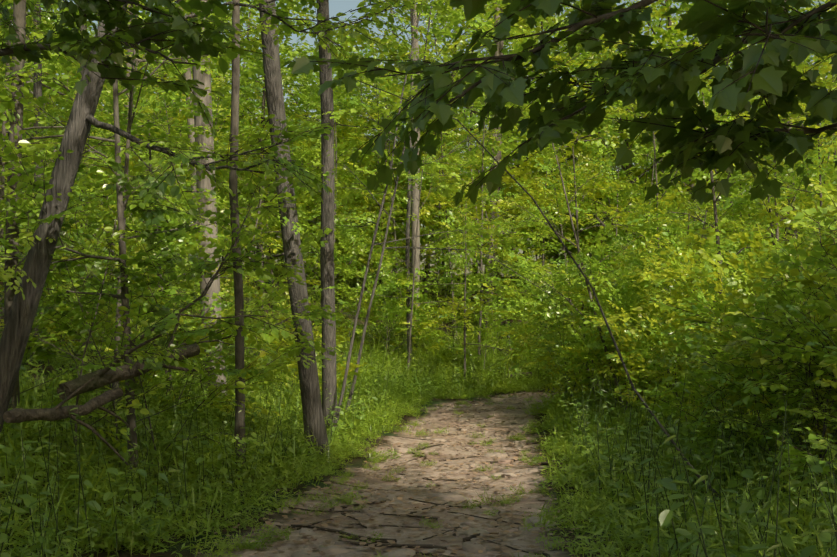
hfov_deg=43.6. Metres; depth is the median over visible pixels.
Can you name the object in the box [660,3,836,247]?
tree
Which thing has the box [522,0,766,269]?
tree
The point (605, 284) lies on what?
shrub
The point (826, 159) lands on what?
tree
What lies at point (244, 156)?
tree
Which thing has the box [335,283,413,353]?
shrub
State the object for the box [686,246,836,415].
shrub
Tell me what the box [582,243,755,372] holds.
shrub
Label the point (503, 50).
tree
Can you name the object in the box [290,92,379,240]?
tree
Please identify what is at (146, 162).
tree
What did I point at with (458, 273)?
shrub
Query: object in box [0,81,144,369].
tree
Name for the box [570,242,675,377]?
shrub
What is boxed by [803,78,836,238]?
tree
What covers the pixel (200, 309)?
shrub
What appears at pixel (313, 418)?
leaning oak tree
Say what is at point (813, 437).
shrub
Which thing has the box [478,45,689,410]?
tree
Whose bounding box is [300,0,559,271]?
tree
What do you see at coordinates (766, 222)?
tree
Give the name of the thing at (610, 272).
shrub
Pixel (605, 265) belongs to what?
shrub
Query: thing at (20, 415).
fallen branch
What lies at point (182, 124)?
tree
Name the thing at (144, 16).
tree
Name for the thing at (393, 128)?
tree
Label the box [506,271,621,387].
shrub
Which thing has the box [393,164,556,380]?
tree
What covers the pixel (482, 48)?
tree
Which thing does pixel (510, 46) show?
tree
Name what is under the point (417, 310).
shrub
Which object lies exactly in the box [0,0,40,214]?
tree
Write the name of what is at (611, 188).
tree
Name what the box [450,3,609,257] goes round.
tree
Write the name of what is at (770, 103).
tree
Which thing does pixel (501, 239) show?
tree
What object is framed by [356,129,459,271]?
tree
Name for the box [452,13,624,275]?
tree
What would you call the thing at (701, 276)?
shrub
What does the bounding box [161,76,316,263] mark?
tree
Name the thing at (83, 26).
tree canopy
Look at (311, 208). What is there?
tree
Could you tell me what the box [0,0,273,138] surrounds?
tree
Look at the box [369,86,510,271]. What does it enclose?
tree
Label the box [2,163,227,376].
shrub
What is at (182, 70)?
tree
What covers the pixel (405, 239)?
tree
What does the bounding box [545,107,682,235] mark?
tree
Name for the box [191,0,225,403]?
pale tree trunk
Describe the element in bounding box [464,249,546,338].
shrub
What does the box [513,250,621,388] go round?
shrub
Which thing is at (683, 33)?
tree
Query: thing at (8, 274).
tree
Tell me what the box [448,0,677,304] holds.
tree
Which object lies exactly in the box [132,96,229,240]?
tree
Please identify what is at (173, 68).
tree
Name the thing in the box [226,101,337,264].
tree
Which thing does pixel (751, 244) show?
shrub
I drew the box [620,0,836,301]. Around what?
tree
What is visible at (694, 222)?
tree
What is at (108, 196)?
tree
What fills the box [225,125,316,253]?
tree
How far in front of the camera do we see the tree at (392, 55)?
45.62 m
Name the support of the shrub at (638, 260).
on the ground at (535, 504)
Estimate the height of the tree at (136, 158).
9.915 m
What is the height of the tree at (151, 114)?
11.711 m
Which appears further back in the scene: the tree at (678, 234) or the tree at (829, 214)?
the tree at (678, 234)
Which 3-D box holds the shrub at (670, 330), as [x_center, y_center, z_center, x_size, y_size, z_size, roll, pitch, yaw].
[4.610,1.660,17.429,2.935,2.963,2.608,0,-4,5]
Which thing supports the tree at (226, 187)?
on the ground at (535, 504)
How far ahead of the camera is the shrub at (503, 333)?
35.73 m
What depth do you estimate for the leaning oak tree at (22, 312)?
9.83 m
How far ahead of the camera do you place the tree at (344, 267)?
33.14 m
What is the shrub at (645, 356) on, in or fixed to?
on the ground at (535, 504)
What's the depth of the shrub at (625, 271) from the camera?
21.28 m
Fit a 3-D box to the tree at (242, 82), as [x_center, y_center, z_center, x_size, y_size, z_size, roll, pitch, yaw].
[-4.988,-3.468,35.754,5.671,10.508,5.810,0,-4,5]
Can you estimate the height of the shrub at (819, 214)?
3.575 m
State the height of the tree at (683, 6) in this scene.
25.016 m
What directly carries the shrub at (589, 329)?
on the ground at (535, 504)
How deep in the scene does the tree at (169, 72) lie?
57.30 m
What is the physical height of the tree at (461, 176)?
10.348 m
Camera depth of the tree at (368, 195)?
45.03 m
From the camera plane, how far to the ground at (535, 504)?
13.59 m
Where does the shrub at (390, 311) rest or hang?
on the ground at (535, 504)
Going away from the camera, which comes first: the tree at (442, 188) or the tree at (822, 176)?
the tree at (822, 176)
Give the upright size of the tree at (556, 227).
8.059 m
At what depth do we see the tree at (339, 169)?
39.02 m
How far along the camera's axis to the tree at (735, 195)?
34.52 m
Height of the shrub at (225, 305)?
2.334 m
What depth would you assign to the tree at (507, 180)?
39.94 m
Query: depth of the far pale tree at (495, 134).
41.84 m
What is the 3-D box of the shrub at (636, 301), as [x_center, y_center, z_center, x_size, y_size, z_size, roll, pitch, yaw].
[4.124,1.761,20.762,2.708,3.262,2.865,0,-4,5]
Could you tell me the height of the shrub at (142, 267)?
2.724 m
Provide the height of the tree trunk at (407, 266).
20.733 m
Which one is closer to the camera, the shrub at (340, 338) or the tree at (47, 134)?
the shrub at (340, 338)
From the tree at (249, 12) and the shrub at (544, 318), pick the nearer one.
the shrub at (544, 318)
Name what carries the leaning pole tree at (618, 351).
on the ground at (535, 504)
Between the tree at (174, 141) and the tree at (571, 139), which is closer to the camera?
the tree at (174, 141)
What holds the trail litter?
on the ground at (535, 504)
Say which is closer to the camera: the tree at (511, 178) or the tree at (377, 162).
the tree at (377, 162)
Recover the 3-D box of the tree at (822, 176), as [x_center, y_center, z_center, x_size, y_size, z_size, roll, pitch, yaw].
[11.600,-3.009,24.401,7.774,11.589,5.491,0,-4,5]
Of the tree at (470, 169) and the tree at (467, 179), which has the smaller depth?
the tree at (467, 179)
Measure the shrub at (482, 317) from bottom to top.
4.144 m
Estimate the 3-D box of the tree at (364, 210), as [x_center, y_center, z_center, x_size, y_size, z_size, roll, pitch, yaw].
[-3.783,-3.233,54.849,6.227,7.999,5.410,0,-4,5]
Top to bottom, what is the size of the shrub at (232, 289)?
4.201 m
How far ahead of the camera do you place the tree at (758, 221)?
26.08 m
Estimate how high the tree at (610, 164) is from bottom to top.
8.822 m
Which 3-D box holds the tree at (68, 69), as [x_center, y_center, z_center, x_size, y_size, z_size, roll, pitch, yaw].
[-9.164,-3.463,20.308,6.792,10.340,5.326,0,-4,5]
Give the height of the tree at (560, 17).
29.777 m
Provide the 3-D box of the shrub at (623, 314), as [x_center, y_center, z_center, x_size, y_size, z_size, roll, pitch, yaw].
[4.589,1.163,18.799,3.242,3.970,2.835,0,-4,5]
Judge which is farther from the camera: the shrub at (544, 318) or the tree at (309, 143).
the tree at (309, 143)
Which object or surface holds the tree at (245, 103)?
on the ground at (535, 504)
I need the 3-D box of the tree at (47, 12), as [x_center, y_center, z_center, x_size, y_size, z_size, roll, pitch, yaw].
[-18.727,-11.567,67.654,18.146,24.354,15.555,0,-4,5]
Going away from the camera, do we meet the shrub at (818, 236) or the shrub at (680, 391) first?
the shrub at (818, 236)
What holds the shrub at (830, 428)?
on the ground at (535, 504)
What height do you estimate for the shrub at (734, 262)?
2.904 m
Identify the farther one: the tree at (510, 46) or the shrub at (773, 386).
the tree at (510, 46)
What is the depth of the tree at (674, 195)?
19.68 m
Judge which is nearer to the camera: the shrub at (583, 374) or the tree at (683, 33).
the shrub at (583, 374)
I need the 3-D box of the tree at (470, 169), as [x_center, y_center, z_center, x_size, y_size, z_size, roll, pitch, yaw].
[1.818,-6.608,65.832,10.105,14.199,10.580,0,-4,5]
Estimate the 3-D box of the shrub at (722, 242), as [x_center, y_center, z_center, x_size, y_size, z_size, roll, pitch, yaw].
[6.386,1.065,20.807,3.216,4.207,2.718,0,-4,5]
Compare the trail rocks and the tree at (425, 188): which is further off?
the tree at (425, 188)
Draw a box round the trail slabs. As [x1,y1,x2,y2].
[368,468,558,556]
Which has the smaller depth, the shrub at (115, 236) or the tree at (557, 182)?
the shrub at (115, 236)
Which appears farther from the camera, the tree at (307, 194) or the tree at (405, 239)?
the tree at (405, 239)
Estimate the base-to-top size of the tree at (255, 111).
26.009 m
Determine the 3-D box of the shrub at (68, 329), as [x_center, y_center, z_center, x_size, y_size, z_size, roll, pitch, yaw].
[-3.075,1.128,11.867,2.726,3.190,2.917,0,-4,5]
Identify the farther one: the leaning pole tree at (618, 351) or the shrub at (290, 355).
the shrub at (290, 355)
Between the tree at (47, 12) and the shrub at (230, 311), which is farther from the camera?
the tree at (47, 12)
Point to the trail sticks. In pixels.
(431, 546)
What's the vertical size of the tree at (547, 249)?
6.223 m
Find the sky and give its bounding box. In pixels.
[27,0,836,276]
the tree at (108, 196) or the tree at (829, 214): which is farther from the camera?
the tree at (108, 196)
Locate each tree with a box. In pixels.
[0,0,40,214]
[0,0,91,87]
[0,0,261,262]
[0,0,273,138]
[0,0,442,431]
[0,2,159,255]
[0,3,342,472]
[0,4,143,267]
[0,5,192,260]
[0,12,111,182]
[0,12,156,331]
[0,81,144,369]
[1,0,348,423]
[1,0,359,255]
[1,10,148,277]
[1,25,102,253]
[1,60,105,167]
[2,3,133,226]
[3,111,116,270]
[4,0,25,429]
[7,0,229,249]
[21,8,176,260]
[21,57,128,203]
[22,62,223,356]
[23,0,276,232]
[29,3,243,265]
[43,49,174,247]
[43,89,96,237]
[48,123,156,265]
[50,56,189,226]
[56,67,292,399]
[66,114,186,288]
[70,49,219,261]
[76,58,230,265]
[88,90,217,248]
[98,16,228,240]
[99,50,270,304]
[118,0,253,147]
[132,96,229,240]
[132,100,242,248]
[138,0,266,136]
[140,66,240,269]
[143,57,302,288]
[148,0,317,249]
[160,0,376,302]
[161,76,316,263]
[173,37,345,268]
[177,0,198,258]
[180,33,349,284]
[184,48,359,241]
[213,35,344,270]
[216,160,320,308]
[217,99,277,260]
[217,120,353,298]
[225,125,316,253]
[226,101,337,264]
[229,0,245,472]
[242,83,348,254]
[242,115,343,250]
[248,1,406,225]
[251,94,405,270]
[259,0,330,462]
[264,29,428,252]
[266,73,366,231]
[267,96,370,265]
[269,73,410,282]
[275,160,380,282]
[279,157,402,265]
[281,0,836,206]
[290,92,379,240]
[299,98,485,304]
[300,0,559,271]
[301,79,440,244]
[302,55,443,237]
[302,142,403,271]
[305,43,501,326]
[306,96,411,269]
[308,0,614,295]
[316,0,339,440]
[317,120,425,266]
[335,3,664,309]
[336,108,447,228]
[338,134,513,375]
[346,3,584,273]
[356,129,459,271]
[357,47,513,341]
[357,80,723,502]
[367,107,486,254]
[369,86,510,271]
[371,130,487,268]
[371,140,453,271]
[387,45,577,333]
[393,130,486,307]
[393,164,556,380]
[394,55,588,358]
[396,110,586,349]
[403,97,522,273]
[410,0,419,336]
[419,7,588,274]
[421,166,546,304]
[434,150,524,272]
[445,100,564,239]
[446,137,507,272]
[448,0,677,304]
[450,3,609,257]
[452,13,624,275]
[452,79,581,273]
[455,164,533,288]
[460,106,529,273]
[475,123,571,243]
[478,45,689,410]
[479,128,623,339]
[483,3,499,324]
[484,152,559,277]
[485,150,609,278]
[494,98,690,390]
[503,152,629,363]
[506,2,623,237]
[511,0,780,273]
[521,19,661,272]
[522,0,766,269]
[529,204,585,263]
[530,141,679,308]
[531,93,689,265]
[534,40,736,295]
[537,152,646,279]
[539,0,803,211]
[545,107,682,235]
[547,0,833,263]
[550,122,660,235]
[558,198,701,371]
[559,7,738,267]
[559,104,712,251]
[571,100,722,277]
[597,136,673,245]
[601,170,772,400]
[604,3,831,275]
[610,151,739,248]
[615,175,743,374]
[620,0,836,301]
[626,48,835,410]
[633,103,763,266]
[635,3,815,223]
[637,110,784,288]
[652,145,749,288]
[655,54,836,343]
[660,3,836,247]
[667,198,733,287]
[697,53,836,247]
[706,55,834,245]
[707,142,833,272]
[709,0,835,209]
[710,167,808,291]
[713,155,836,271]
[716,76,836,273]
[720,1,836,241]
[745,97,835,190]
[749,6,836,257]
[749,70,836,259]
[760,0,834,175]
[768,178,836,368]
[783,1,803,302]
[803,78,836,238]
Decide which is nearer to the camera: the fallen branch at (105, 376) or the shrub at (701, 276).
the fallen branch at (105, 376)
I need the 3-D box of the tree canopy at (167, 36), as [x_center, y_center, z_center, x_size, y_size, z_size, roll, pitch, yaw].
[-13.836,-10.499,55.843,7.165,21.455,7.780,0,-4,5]
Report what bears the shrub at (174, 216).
on the ground at (535, 504)
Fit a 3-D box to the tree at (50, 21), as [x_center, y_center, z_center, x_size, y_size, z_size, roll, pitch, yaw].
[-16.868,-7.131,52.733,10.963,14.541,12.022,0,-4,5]
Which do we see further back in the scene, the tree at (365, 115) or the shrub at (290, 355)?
the tree at (365, 115)
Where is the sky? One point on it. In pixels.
(335, 6)
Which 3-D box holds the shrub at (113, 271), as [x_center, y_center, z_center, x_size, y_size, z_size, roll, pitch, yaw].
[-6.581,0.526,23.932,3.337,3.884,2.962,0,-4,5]
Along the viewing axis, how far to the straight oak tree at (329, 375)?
18.07 m
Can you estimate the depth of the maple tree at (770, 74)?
3.95 m
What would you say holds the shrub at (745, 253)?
on the ground at (535, 504)
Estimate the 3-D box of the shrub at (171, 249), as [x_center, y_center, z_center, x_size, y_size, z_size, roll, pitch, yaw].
[-3.993,0.526,15.647,3.015,3.830,3.387,0,-4,5]
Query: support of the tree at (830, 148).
on the ground at (535, 504)
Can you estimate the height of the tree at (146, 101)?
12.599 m
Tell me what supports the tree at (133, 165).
on the ground at (535, 504)
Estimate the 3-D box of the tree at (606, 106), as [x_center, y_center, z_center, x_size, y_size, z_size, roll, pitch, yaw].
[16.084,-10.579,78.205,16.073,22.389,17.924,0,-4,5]
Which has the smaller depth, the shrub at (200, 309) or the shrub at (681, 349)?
the shrub at (681, 349)
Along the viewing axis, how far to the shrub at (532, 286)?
41.04 m
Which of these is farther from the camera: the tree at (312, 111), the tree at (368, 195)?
the tree at (312, 111)
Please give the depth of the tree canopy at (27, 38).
42.55 m
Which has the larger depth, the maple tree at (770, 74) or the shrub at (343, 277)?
the shrub at (343, 277)
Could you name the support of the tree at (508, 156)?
on the ground at (535, 504)
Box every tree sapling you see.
[212,0,556,435]
[291,0,610,414]
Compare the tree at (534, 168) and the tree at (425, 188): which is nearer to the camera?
the tree at (425, 188)
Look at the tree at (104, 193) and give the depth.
37.31 m
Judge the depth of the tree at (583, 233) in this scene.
45.16 m
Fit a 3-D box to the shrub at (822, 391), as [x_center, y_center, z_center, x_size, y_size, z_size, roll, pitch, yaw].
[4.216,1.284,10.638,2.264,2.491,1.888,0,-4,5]
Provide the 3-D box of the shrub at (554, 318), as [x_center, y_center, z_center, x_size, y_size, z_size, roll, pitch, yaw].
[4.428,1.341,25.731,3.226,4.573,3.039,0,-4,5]
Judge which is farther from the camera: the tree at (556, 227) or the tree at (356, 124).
the tree at (356, 124)
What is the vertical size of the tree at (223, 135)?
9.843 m
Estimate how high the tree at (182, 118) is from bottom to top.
9.776 m
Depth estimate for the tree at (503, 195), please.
56.16 m
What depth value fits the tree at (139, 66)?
58.90 m
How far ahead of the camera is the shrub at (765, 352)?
10.15 m
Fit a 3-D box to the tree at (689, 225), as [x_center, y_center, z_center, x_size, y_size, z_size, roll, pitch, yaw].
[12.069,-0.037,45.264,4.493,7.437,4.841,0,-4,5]
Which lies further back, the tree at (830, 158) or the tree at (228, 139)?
the tree at (228, 139)
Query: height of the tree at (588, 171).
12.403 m
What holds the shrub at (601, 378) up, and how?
on the ground at (535, 504)
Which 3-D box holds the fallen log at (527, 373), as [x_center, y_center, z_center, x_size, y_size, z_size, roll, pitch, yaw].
[2.451,3.076,33.797,2.425,0.714,0.730,0,-4,5]
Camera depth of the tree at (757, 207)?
22.66 m
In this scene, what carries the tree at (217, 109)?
on the ground at (535, 504)
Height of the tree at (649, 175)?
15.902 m
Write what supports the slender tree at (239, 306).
on the ground at (535, 504)
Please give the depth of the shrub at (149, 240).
11.70 m
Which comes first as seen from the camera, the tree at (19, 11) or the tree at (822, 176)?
the tree at (19, 11)
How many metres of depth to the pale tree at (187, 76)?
29.20 m
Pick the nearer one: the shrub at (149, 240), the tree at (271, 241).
the shrub at (149, 240)
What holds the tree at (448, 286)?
on the ground at (535, 504)
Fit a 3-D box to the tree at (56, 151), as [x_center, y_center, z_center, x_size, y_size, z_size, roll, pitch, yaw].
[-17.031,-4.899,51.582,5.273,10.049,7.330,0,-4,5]
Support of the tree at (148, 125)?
on the ground at (535, 504)
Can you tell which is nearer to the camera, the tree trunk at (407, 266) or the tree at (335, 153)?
the tree trunk at (407, 266)
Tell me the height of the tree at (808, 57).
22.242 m
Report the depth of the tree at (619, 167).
55.17 m
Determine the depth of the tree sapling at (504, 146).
18.56 m
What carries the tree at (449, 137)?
on the ground at (535, 504)
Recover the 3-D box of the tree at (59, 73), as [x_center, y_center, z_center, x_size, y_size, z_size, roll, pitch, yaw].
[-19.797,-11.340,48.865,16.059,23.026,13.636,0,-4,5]
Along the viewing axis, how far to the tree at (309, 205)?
41.96 m
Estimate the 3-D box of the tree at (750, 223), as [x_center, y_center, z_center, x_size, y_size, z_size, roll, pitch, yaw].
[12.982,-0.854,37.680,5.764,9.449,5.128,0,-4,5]
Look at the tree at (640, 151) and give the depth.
39.96 m
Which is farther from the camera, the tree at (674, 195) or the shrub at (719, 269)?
the tree at (674, 195)
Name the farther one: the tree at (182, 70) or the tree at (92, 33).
the tree at (92, 33)
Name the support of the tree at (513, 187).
on the ground at (535, 504)
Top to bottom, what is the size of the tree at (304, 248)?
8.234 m
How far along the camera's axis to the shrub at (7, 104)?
10.07 m
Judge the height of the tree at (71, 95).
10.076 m
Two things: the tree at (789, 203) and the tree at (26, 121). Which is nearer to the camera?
the tree at (26, 121)
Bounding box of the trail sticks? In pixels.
[242,427,565,556]
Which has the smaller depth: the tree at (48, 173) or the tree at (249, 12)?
the tree at (48, 173)
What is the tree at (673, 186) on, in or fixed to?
on the ground at (535, 504)
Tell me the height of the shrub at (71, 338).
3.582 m
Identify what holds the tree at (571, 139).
on the ground at (535, 504)
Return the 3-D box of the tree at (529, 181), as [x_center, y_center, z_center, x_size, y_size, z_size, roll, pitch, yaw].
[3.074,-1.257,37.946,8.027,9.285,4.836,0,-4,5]
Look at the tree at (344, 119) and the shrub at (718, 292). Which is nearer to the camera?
the shrub at (718, 292)
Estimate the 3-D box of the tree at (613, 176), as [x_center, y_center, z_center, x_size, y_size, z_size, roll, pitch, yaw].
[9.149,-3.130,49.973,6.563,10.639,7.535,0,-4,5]
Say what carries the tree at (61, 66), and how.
on the ground at (535, 504)
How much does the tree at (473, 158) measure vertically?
10.767 m
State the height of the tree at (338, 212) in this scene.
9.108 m
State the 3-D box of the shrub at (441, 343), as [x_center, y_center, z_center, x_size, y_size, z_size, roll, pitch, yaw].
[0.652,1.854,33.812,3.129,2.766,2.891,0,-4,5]
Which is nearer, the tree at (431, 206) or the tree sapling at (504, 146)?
the tree sapling at (504, 146)
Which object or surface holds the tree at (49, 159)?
on the ground at (535, 504)
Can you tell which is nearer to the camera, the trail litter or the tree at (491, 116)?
the trail litter
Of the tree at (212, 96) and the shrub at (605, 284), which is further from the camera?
the tree at (212, 96)
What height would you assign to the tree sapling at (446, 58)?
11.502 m
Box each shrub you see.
[0,63,231,452]
[0,133,32,300]
[0,141,238,460]
[0,173,320,466]
[0,192,142,368]
[1,199,93,345]
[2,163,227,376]
[27,242,266,470]
[32,195,234,434]
[42,256,135,353]
[47,266,209,380]
[76,226,195,334]
[92,195,245,327]
[92,282,280,421]
[137,256,251,365]
[164,225,263,315]
[190,298,275,359]
[231,291,374,394]
[244,323,348,396]
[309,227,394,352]
[319,213,435,336]
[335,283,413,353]
[339,246,444,361]
[351,265,441,356]
[394,295,483,366]
[411,243,511,363]
[445,263,543,368]
[448,295,537,367]
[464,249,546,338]
[502,254,561,334]
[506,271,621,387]
[507,288,644,404]
[509,279,595,353]
[511,247,679,403]
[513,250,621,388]
[532,232,661,390]
[537,241,659,392]
[543,305,666,406]
[555,230,695,400]
[557,283,649,398]
[560,283,688,412]
[567,252,735,399]
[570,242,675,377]
[573,269,673,398]
[581,279,688,398]
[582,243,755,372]
[583,239,755,419]
[588,234,714,396]
[598,322,744,409]
[605,292,772,436]
[612,294,731,416]
[621,217,832,417]
[624,304,753,413]
[636,331,798,451]
[640,286,836,469]
[645,266,825,420]
[664,220,819,421]
[676,235,788,362]
[676,259,756,410]
[684,252,836,447]
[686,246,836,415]
[694,238,836,424]
[695,248,835,420]
[697,262,836,446]
[705,220,816,312]
[710,268,836,488]
[711,265,836,433]
[714,225,836,420]
[720,180,836,407]
[720,298,836,462]
[721,228,836,450]
[740,282,836,479]
[747,326,836,422]
[767,369,836,454]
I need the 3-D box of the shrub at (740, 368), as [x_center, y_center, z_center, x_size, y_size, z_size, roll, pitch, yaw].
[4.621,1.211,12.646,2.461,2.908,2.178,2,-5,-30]
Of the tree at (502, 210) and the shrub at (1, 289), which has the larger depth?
the tree at (502, 210)
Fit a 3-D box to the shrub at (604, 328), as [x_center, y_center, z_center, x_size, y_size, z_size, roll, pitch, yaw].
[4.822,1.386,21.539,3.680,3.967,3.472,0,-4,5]
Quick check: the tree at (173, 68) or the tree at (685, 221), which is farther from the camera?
the tree at (173, 68)
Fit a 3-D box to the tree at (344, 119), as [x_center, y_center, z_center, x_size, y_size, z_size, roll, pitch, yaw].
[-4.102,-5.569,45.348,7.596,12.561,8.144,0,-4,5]
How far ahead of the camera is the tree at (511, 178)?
61.06 m
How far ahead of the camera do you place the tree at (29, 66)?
12.25 m
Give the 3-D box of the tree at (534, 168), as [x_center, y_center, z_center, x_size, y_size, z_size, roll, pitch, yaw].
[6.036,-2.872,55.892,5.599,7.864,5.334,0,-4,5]
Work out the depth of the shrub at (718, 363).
12.09 m
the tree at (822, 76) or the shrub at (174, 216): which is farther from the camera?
the tree at (822, 76)
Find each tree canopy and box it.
[25,8,33,175]
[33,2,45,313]
[78,10,87,287]
[138,0,219,113]
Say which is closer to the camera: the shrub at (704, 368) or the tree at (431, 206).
the shrub at (704, 368)
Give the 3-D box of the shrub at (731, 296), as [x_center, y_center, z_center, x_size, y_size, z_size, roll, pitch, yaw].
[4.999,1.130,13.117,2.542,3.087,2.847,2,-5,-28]
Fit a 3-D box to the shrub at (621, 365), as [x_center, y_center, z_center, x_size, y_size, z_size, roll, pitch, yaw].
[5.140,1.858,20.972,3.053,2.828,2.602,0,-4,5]
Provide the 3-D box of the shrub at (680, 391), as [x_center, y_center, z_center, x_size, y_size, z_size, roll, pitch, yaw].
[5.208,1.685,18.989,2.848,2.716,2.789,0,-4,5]
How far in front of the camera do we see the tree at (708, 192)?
54.96 m
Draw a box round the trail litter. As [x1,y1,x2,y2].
[197,391,579,556]
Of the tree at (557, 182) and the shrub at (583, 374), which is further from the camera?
the tree at (557, 182)
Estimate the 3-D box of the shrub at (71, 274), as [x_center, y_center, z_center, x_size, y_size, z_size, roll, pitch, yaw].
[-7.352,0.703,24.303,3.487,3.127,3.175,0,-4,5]
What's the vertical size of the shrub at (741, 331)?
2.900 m
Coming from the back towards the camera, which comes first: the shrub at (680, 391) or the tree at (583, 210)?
the tree at (583, 210)
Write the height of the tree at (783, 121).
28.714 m
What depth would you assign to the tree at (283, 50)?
41.73 m
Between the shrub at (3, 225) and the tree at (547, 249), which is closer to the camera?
the shrub at (3, 225)
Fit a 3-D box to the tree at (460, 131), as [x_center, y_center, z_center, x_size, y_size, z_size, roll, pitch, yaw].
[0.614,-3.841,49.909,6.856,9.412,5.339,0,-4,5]
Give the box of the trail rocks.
[234,393,556,556]
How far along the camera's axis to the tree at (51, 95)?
40.53 m
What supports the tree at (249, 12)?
on the ground at (535, 504)
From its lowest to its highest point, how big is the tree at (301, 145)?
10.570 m
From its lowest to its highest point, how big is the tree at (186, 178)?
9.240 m
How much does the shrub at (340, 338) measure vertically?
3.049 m
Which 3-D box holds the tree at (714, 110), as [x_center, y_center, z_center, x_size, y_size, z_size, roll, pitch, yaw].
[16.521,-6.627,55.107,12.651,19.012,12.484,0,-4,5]
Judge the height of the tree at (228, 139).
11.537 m
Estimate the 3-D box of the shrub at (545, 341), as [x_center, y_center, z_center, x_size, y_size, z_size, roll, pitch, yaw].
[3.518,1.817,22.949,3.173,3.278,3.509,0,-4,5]
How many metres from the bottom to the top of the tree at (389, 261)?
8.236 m
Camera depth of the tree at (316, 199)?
56.43 m
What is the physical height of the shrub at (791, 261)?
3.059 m
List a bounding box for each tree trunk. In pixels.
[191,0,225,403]
[357,0,509,362]
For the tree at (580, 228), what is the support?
on the ground at (535, 504)
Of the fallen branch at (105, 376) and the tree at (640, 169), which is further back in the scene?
the tree at (640, 169)
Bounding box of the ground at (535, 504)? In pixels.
[0,267,836,556]
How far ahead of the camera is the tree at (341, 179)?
40.54 m
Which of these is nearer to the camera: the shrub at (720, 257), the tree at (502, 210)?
the shrub at (720, 257)
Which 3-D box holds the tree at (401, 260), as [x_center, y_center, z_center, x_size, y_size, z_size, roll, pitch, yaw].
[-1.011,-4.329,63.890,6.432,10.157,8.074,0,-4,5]
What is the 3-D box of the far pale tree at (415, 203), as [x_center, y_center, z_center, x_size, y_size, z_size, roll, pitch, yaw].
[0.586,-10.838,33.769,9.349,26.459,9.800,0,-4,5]

